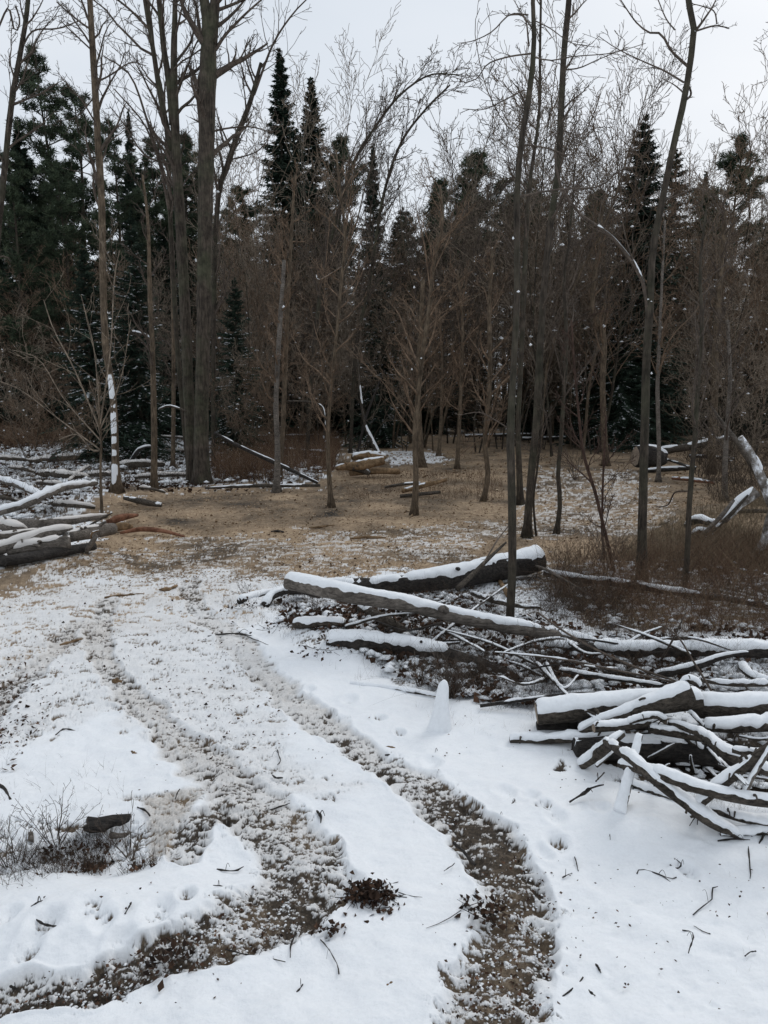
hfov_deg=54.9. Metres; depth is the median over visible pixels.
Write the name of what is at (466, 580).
branch
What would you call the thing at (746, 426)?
spruce tree
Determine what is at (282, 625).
scrub
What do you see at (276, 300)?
sapling
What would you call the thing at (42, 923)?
twig
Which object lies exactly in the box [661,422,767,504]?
brush
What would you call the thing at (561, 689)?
branch
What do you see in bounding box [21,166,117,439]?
pine tree
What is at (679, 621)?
snow lumps
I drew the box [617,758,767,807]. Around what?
fallen log
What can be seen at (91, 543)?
branch
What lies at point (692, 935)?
twig
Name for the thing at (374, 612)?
fallen log
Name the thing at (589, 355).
sapling
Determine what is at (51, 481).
fallen log
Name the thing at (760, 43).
bare tree
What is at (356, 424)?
spruce tree
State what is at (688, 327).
sapling
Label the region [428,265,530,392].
sapling
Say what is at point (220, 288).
sapling
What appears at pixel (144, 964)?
snow clods
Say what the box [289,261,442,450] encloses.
sapling
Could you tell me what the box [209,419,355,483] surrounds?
brambles
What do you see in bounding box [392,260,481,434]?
spruce tree
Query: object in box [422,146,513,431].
pine tree
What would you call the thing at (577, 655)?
twigs
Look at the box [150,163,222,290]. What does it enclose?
pine tree
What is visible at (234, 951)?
twig
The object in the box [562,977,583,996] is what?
twig
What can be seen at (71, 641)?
wood chip
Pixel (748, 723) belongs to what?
fallen log
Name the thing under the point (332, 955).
twig
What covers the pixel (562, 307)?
sapling
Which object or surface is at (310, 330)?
sapling
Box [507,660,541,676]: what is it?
branch
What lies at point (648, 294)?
bare tree
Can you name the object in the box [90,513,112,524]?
branch
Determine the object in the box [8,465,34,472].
fallen log
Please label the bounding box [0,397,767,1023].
ground
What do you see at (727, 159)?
pine tree
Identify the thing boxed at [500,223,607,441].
sapling
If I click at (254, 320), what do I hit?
sapling
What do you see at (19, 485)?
fallen log
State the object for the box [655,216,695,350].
sapling
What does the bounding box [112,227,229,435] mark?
spruce tree
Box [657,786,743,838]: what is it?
fallen log
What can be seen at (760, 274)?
sapling
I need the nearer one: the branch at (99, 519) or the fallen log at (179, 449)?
the branch at (99, 519)
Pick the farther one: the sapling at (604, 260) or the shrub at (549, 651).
the sapling at (604, 260)
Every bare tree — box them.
[0,0,83,261]
[51,0,155,493]
[78,0,238,482]
[100,0,219,462]
[118,160,171,488]
[155,218,195,468]
[169,0,278,484]
[191,0,311,467]
[242,154,312,477]
[257,210,294,492]
[283,131,378,507]
[295,37,479,458]
[333,157,478,515]
[337,43,482,452]
[387,267,450,467]
[411,294,465,455]
[438,247,493,468]
[448,0,653,617]
[454,230,525,501]
[495,0,546,504]
[520,0,635,538]
[535,0,736,582]
[542,264,558,442]
[545,149,607,533]
[586,181,620,466]
[629,200,719,482]
[678,175,762,585]
[693,178,754,474]
[699,307,767,500]
[755,22,767,153]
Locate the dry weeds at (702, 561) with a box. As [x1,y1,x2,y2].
[502,505,767,631]
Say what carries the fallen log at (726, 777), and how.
on the fallen log
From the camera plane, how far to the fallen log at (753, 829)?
3.65 m
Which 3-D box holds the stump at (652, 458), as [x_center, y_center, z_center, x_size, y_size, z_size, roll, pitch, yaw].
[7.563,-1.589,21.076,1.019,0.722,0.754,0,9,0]
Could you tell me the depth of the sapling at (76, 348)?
38.07 m
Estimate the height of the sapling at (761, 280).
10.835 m
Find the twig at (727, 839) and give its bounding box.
[717,835,749,841]
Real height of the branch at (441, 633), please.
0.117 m
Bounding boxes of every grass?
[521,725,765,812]
[609,483,767,572]
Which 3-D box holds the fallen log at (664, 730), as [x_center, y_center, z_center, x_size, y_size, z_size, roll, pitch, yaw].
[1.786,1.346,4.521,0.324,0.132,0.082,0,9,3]
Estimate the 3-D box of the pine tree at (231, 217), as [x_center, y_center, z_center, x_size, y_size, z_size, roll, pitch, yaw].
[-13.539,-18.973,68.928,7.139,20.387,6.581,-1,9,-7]
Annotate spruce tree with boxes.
[0,117,71,429]
[0,242,54,424]
[29,259,133,434]
[37,183,76,345]
[38,245,144,465]
[74,210,184,461]
[95,180,170,417]
[110,164,177,413]
[112,202,177,410]
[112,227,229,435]
[118,108,162,433]
[149,247,272,439]
[209,209,362,436]
[209,278,270,457]
[239,219,259,357]
[247,47,339,425]
[256,128,348,432]
[295,77,351,417]
[316,238,388,429]
[317,267,408,435]
[337,268,414,447]
[354,144,388,413]
[367,265,448,423]
[381,218,427,412]
[384,207,407,283]
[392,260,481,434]
[448,210,501,409]
[448,279,528,426]
[478,268,587,436]
[526,203,590,426]
[529,228,690,440]
[545,113,707,451]
[572,267,655,452]
[649,149,721,435]
[654,254,752,434]
[687,171,712,410]
[691,240,767,436]
[703,293,752,425]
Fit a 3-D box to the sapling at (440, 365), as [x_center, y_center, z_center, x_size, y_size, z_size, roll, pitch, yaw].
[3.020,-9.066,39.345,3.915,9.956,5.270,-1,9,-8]
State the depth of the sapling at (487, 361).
35.60 m
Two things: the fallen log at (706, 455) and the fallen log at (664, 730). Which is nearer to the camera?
the fallen log at (664, 730)
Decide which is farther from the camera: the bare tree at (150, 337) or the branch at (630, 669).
the bare tree at (150, 337)
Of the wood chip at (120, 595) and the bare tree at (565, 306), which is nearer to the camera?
the wood chip at (120, 595)
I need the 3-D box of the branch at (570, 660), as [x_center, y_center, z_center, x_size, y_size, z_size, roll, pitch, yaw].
[1.469,1.124,5.377,1.346,0.111,0.058,3,10,19]
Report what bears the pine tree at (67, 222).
on the ground at (382, 819)
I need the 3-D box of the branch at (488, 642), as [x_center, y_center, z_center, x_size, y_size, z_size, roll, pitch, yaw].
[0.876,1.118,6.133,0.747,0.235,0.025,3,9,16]
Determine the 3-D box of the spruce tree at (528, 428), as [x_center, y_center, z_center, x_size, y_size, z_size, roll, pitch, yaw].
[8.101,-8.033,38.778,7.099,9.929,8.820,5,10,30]
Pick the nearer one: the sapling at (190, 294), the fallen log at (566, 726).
the fallen log at (566, 726)
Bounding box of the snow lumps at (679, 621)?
[569,559,767,628]
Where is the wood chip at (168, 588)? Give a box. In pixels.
[159,585,177,590]
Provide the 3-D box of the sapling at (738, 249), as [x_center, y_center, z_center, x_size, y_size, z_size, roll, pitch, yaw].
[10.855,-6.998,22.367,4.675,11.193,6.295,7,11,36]
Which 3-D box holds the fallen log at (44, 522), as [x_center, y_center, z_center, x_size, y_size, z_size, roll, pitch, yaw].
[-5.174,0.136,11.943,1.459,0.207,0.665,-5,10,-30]
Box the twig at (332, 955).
[320,939,339,973]
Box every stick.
[309,525,333,528]
[350,536,385,538]
[569,784,603,802]
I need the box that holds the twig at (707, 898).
[693,886,717,914]
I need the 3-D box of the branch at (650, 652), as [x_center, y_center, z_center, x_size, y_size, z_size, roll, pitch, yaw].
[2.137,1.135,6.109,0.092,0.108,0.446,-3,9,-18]
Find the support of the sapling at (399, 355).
on the ground at (382, 819)
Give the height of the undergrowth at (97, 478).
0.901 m
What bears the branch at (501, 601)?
on the ground at (382, 819)
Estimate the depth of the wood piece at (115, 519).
12.42 m
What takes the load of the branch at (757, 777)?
on the ground at (382, 819)
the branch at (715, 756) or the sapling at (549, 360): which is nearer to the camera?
the branch at (715, 756)
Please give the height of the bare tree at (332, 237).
12.786 m
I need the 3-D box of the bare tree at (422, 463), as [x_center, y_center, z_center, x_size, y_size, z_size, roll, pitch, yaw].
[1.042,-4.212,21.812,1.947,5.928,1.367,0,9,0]
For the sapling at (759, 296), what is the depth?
30.82 m
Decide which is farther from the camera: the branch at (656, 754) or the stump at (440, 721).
the stump at (440, 721)
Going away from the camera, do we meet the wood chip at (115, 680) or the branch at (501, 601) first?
the wood chip at (115, 680)
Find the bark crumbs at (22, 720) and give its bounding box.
[0,662,50,770]
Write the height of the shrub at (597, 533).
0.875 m
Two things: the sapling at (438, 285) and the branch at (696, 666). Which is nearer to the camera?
the branch at (696, 666)
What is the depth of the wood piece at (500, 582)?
8.32 m
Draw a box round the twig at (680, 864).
[670,858,683,868]
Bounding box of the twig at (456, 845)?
[452,842,475,865]
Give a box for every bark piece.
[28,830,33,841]
[83,814,130,832]
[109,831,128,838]
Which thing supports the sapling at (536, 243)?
on the ground at (382, 819)
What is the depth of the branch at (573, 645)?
5.98 m
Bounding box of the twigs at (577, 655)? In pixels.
[255,577,767,726]
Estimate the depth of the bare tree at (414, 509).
13.25 m
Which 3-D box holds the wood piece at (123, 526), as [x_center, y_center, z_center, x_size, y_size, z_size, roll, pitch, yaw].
[-4.261,0.237,12.034,0.174,0.155,0.410,8,12,41]
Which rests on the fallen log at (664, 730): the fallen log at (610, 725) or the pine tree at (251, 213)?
the fallen log at (610, 725)
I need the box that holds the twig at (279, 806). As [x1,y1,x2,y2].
[270,803,289,809]
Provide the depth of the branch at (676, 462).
20.72 m
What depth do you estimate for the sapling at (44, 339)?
36.87 m
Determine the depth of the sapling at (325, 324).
38.98 m
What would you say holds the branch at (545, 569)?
on the snow lumps at (679, 621)
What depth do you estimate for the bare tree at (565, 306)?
11.37 m
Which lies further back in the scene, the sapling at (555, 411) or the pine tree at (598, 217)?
the pine tree at (598, 217)
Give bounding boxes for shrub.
[0,804,61,868]
[10,780,99,846]
[79,792,144,859]
[230,581,256,594]
[305,597,322,612]
[406,651,438,686]
[409,634,494,700]
[450,634,507,675]
[511,618,583,664]
[553,433,599,479]
[579,505,636,570]
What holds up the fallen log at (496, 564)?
on the ground at (382, 819)
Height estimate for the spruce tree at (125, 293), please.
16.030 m
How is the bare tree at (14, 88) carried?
on the ground at (382, 819)
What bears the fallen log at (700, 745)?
on the fallen log at (650, 744)
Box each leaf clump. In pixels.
[136,937,202,991]
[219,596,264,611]
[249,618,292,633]
[290,634,364,660]
[310,919,345,937]
[320,870,416,922]
[427,889,518,930]
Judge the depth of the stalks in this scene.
9.10 m
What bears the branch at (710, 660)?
on the ground at (382, 819)
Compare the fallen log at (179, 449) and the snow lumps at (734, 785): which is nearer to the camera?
the snow lumps at (734, 785)
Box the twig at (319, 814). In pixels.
[316,810,324,822]
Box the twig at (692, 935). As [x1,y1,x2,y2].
[682,930,693,952]
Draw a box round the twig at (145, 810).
[137,806,150,816]
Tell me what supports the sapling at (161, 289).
on the ground at (382, 819)
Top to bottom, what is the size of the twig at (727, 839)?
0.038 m
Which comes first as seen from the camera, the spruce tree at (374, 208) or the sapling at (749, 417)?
the sapling at (749, 417)
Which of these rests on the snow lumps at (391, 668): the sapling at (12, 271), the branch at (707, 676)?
the branch at (707, 676)
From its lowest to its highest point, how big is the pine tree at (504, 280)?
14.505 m
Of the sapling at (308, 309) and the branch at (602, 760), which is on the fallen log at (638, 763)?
the branch at (602, 760)
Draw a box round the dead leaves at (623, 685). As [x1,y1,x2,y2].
[526,613,767,690]
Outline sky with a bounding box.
[0,0,767,396]
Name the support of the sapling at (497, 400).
on the ground at (382, 819)
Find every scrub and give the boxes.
[0,812,76,886]
[8,818,168,875]
[221,586,371,679]
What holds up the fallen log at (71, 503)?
on the ground at (382, 819)
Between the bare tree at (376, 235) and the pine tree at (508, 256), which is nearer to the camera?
the bare tree at (376, 235)
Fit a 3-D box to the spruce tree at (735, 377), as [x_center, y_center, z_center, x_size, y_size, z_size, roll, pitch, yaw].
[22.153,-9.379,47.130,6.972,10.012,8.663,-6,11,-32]
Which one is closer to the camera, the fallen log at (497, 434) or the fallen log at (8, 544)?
the fallen log at (8, 544)
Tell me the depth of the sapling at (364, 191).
33.32 m
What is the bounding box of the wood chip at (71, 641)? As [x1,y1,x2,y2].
[60,639,81,645]
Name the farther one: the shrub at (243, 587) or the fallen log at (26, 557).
the fallen log at (26, 557)
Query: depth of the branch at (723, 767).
3.62 m
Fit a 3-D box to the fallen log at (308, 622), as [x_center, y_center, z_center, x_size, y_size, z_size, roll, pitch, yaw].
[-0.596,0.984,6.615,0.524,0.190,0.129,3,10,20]
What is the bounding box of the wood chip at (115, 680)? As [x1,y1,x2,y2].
[112,677,121,683]
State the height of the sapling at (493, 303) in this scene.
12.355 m
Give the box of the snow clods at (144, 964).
[10,864,339,1013]
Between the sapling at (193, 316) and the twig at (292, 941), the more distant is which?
the sapling at (193, 316)
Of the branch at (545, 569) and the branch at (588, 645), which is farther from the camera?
the branch at (545, 569)
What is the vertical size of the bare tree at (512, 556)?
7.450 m
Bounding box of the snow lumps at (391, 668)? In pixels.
[275,591,767,702]
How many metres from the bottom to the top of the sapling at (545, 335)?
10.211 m
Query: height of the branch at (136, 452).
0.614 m
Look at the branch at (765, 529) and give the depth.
9.73 m
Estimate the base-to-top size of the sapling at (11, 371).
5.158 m
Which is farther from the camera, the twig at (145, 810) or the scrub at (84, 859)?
the twig at (145, 810)
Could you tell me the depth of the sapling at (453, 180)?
30.59 m
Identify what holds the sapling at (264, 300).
on the ground at (382, 819)
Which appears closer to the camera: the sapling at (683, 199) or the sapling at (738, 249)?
the sapling at (738, 249)
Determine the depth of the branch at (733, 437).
15.82 m
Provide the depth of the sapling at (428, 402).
28.03 m
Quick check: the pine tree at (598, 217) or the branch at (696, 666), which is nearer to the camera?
the branch at (696, 666)
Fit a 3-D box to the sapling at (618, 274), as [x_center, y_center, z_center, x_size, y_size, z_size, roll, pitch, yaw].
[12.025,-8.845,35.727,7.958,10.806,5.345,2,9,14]
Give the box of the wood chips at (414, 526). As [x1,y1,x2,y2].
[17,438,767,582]
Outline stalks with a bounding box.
[275,552,505,580]
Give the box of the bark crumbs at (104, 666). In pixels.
[0,580,295,769]
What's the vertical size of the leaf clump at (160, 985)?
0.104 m
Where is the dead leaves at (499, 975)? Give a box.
[435,809,563,1018]
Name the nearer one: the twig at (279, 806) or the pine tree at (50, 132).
the twig at (279, 806)
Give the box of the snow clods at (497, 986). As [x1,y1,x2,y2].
[438,809,555,1020]
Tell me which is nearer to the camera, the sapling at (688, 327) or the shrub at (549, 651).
the shrub at (549, 651)
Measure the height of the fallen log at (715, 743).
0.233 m
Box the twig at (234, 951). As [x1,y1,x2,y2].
[225,946,285,961]
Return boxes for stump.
[426,680,451,732]
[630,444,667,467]
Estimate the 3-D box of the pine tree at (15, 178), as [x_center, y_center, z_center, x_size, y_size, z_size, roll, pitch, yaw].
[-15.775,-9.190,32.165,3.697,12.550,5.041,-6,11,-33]
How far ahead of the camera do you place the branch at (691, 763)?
4.53 m
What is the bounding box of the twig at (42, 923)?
[36,919,56,926]
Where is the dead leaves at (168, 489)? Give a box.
[0,439,318,530]
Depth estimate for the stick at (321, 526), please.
12.30 m
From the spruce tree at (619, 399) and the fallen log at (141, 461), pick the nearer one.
the fallen log at (141, 461)
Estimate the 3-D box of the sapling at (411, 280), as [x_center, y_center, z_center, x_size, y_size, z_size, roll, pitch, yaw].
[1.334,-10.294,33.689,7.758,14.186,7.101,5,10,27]
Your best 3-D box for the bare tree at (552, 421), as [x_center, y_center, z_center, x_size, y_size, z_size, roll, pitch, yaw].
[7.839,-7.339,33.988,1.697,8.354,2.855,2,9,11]
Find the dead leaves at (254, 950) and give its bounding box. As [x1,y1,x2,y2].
[6,863,344,1014]
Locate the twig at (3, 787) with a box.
[0,784,11,799]
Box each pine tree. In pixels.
[0,40,115,420]
[0,146,14,294]
[0,150,62,439]
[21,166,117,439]
[31,81,136,416]
[47,160,107,311]
[72,116,160,421]
[121,135,193,433]
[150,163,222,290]
[151,129,228,399]
[175,194,226,320]
[216,184,275,359]
[218,196,261,279]
[310,130,376,426]
[376,210,422,413]
[406,216,467,413]
[408,177,462,417]
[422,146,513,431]
[475,197,522,426]
[488,190,541,392]
[499,177,543,423]
[521,193,563,271]
[574,192,617,344]
[576,188,616,375]
[671,184,740,385]
[690,130,767,431]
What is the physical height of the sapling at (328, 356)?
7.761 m
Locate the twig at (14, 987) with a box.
[9,982,20,990]
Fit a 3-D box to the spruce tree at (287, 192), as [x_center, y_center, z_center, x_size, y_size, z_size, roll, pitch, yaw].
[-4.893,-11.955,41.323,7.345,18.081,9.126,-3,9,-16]
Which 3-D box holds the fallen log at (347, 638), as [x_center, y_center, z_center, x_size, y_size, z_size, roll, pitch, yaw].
[0.270,1.161,6.243,1.536,0.305,0.308,2,9,12]
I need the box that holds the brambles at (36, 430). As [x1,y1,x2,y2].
[0,410,125,448]
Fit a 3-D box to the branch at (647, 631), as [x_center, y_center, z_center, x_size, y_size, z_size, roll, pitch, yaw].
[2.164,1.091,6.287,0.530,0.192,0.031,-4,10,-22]
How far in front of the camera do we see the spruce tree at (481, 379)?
49.95 m
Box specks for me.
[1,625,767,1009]
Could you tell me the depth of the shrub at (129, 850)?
3.58 m
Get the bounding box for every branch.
[84,534,97,552]
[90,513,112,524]
[120,526,184,536]
[130,444,150,459]
[159,405,185,411]
[288,400,325,424]
[345,612,416,628]
[349,680,435,696]
[356,370,385,451]
[371,618,442,630]
[384,601,448,631]
[433,584,507,640]
[437,626,484,651]
[442,639,475,641]
[444,641,459,644]
[445,630,533,664]
[455,542,506,591]
[470,591,539,608]
[480,691,597,707]
[482,523,507,565]
[495,651,674,682]
[499,676,548,685]
[504,636,563,651]
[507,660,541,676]
[520,663,575,671]
[535,565,588,593]
[535,661,615,731]
[537,612,699,688]
[545,662,578,689]
[559,667,666,686]
[560,636,618,644]
[564,638,601,654]
[581,664,617,670]
[585,671,657,687]
[595,750,613,767]
[603,658,634,672]
[613,626,661,654]
[615,624,690,655]
[625,714,666,730]
[639,649,664,652]
[645,617,712,690]
[647,743,674,760]
[648,636,733,650]
[651,675,708,682]
[654,650,748,677]
[656,490,687,506]
[660,612,686,660]
[660,739,681,744]
[667,458,689,467]
[688,710,703,726]
[689,754,694,772]
[699,677,767,686]
[702,499,734,534]
[705,767,735,788]
[706,495,748,537]
[707,747,724,768]
[710,406,755,477]
[717,763,748,784]
[719,757,745,785]
[737,661,767,679]
[738,509,767,512]
[739,735,767,740]
[742,746,767,789]
[742,774,767,780]
[753,512,767,555]
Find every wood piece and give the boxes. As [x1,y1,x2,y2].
[106,513,138,523]
[116,522,132,530]
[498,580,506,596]
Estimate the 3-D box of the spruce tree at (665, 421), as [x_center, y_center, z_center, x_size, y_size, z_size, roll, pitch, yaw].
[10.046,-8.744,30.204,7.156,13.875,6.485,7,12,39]
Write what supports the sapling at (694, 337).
on the ground at (382, 819)
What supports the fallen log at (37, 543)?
on the fallen log at (26, 557)
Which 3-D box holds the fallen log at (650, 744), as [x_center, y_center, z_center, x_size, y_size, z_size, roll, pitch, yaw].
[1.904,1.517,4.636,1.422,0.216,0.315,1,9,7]
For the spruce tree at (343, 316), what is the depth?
44.98 m
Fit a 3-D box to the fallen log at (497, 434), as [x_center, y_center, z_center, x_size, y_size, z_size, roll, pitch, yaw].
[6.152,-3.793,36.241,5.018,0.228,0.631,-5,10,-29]
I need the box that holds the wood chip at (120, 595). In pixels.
[104,593,143,597]
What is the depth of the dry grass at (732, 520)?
10.88 m
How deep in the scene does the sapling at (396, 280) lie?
36.50 m
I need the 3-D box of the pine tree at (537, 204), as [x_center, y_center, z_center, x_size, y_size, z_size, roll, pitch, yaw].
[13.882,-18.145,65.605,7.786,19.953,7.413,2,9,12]
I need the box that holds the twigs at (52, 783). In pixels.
[0,750,123,810]
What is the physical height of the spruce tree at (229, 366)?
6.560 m
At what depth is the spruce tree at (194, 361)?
36.70 m
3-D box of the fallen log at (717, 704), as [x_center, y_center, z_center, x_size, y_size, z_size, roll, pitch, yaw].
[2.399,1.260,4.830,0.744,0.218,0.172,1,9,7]
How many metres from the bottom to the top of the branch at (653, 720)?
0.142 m
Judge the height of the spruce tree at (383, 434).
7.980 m
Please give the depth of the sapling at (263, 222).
33.37 m
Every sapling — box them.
[0,223,151,512]
[0,241,107,427]
[0,252,46,446]
[0,288,116,443]
[0,302,70,457]
[0,358,118,467]
[0,390,94,468]
[2,245,76,429]
[9,222,98,427]
[18,290,119,402]
[30,271,170,422]
[37,251,146,424]
[83,215,181,425]
[103,272,217,415]
[151,246,252,363]
[157,67,320,430]
[177,283,230,390]
[182,168,297,432]
[187,115,331,450]
[189,201,322,441]
[191,223,254,413]
[191,284,226,426]
[192,215,334,431]
[192,311,282,456]
[209,270,285,440]
[209,358,294,465]
[216,221,318,431]
[216,232,309,416]
[216,305,255,440]
[222,284,269,436]
[223,210,296,447]
[235,345,354,459]
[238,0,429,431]
[243,87,417,433]
[244,252,362,432]
[247,195,410,433]
[256,278,365,447]
[264,237,362,435]
[273,285,379,430]
[274,240,373,436]
[277,207,423,441]
[284,253,334,423]
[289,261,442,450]
[291,210,375,435]
[302,256,403,448]
[306,243,349,418]
[320,224,376,443]
[335,261,443,418]
[348,143,485,443]
[348,200,454,435]
[357,235,511,446]
[358,283,425,430]
[361,58,546,447]
[363,270,436,450]
[371,296,408,418]
[391,66,561,443]
[393,82,608,447]
[408,254,470,432]
[409,295,460,450]
[413,206,562,438]
[416,97,595,431]
[423,351,508,441]
[425,0,629,456]
[428,181,533,452]
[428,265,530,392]
[430,125,560,448]
[436,257,558,439]
[449,216,533,433]
[463,221,588,442]
[464,213,619,435]
[467,23,697,461]
[473,111,611,440]
[475,297,558,447]
[482,201,586,445]
[485,63,725,448]
[493,39,689,451]
[493,55,693,453]
[494,184,578,426]
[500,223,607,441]
[504,149,608,449]
[514,370,556,536]
[524,244,599,407]
[526,344,608,444]
[536,189,602,439]
[550,244,612,449]
[551,300,612,563]
[553,219,709,414]
[554,295,682,407]
[564,121,698,458]
[568,238,737,378]
[577,219,767,427]
[583,233,734,391]
[584,404,638,556]
[611,118,717,377]
[611,166,710,424]
[630,41,767,449]
[633,256,767,433]
[652,301,767,475]
[655,194,766,396]
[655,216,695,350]
[658,160,767,445]
[661,230,751,437]
[661,272,767,482]
[669,115,767,455]
[670,294,746,440]
[672,269,751,439]
[675,161,767,450]
[680,228,767,424]
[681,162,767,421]
[682,329,767,486]
[686,222,767,437]
[705,242,767,433]
[708,147,767,453]
[730,249,767,352]
[732,210,767,441]
[737,234,767,378]
[739,237,767,383]
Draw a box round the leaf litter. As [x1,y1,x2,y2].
[56,532,503,572]
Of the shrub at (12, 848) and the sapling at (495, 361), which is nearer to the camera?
the shrub at (12, 848)
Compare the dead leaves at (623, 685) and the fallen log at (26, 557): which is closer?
the dead leaves at (623, 685)
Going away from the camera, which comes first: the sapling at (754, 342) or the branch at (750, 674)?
the branch at (750, 674)
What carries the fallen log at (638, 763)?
on the fallen log at (672, 776)
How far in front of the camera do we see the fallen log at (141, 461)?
21.47 m
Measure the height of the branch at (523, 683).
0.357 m
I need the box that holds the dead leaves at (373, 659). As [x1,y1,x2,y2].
[275,590,620,704]
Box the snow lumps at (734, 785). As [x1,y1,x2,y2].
[630,714,767,788]
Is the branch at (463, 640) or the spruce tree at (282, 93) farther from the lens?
the spruce tree at (282, 93)
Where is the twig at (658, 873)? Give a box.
[636,869,676,878]
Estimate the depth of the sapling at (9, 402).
19.89 m
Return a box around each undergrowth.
[0,430,330,519]
[261,570,765,708]
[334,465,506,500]
[636,724,767,792]
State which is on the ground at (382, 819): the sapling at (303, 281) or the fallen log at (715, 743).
the sapling at (303, 281)
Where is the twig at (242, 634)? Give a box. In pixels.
[208,629,251,635]
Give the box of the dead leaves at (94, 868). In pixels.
[24,839,156,874]
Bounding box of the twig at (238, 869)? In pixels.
[217,863,243,870]
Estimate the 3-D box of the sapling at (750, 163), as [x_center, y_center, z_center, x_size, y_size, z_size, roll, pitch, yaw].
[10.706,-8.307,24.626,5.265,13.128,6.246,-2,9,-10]
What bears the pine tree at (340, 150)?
on the ground at (382, 819)
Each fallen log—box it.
[0,454,28,461]
[0,475,39,494]
[0,479,97,515]
[0,495,18,501]
[0,515,26,530]
[0,524,72,554]
[0,527,37,538]
[0,543,96,566]
[7,534,70,554]
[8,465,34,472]
[18,513,107,527]
[29,452,106,462]
[35,480,62,485]
[38,469,88,478]
[48,499,95,508]
[62,521,117,541]
[67,464,89,480]
[87,470,110,476]
[120,459,164,467]
[123,496,161,506]
[134,471,185,478]
[139,484,165,492]
[145,435,182,438]
[165,448,183,453]
[205,484,319,488]
[213,431,317,483]
[237,545,546,603]
[261,586,320,606]
[283,571,596,642]
[292,612,345,628]
[326,629,506,673]
[335,456,384,470]
[349,468,400,475]
[351,450,386,459]
[352,465,370,474]
[356,352,379,451]
[357,605,404,633]
[384,482,420,487]
[400,491,440,497]
[401,478,446,492]
[465,433,545,436]
[509,729,624,743]
[522,435,586,440]
[535,686,703,724]
[536,720,647,730]
[543,568,767,607]
[544,638,767,658]
[571,732,767,775]
[577,730,624,768]
[578,680,695,732]
[592,718,651,732]
[602,736,676,796]
[613,733,642,813]
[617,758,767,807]
[620,774,670,799]
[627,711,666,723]
[648,465,695,471]
[648,721,702,741]
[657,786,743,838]
[661,435,731,453]
[668,719,767,776]
[672,477,713,483]
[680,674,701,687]
[684,514,716,525]
[684,739,706,748]
[689,454,733,459]
[691,527,705,537]
[694,691,767,718]
[694,742,767,805]
[703,712,767,732]
[710,806,767,825]
[719,824,767,835]
[722,486,759,522]
[732,743,757,754]
[738,435,767,507]
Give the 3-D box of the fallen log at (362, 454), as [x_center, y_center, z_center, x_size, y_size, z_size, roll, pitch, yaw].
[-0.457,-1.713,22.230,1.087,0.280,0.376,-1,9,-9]
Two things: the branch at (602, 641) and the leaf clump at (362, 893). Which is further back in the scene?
the branch at (602, 641)
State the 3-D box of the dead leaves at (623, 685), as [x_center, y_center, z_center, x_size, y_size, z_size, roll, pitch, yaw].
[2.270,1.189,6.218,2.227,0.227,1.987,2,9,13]
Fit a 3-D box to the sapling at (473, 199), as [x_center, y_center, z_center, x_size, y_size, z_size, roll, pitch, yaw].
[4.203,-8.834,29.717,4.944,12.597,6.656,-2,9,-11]
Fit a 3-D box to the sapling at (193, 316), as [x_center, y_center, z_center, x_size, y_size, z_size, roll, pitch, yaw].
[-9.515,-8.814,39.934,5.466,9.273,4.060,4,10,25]
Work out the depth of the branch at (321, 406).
21.10 m
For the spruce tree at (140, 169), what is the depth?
70.58 m
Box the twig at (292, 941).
[290,924,298,957]
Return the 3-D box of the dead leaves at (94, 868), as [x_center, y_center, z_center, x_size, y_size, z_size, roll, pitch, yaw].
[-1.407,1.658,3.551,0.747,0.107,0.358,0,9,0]
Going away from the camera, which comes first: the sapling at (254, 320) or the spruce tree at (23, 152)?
the sapling at (254, 320)
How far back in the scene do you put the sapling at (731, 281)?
21.61 m
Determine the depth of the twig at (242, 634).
6.71 m
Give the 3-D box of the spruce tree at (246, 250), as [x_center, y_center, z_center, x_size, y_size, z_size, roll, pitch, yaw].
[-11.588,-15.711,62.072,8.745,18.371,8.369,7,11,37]
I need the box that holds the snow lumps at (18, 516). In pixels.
[0,438,322,518]
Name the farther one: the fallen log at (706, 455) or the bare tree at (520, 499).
the fallen log at (706, 455)
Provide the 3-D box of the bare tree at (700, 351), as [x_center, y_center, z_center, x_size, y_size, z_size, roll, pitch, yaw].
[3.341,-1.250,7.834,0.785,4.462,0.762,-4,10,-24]
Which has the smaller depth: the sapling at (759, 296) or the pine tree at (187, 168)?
the sapling at (759, 296)
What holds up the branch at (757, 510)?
on the ground at (382, 819)
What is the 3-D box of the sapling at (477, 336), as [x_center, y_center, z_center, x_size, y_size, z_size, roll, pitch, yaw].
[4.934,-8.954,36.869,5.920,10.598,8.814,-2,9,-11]
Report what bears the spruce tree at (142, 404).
on the ground at (382, 819)
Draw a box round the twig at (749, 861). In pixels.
[748,846,750,878]
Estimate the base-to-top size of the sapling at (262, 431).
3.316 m
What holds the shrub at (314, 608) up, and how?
on the ground at (382, 819)
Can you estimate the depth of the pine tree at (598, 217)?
55.14 m
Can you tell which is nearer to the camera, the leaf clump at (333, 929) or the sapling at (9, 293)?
the leaf clump at (333, 929)
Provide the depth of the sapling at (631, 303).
24.96 m
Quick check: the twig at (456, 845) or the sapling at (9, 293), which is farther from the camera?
the sapling at (9, 293)
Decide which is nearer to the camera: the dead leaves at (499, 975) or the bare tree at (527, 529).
the dead leaves at (499, 975)
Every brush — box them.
[337,401,766,428]
[472,544,676,649]
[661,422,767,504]
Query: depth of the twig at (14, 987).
2.71 m

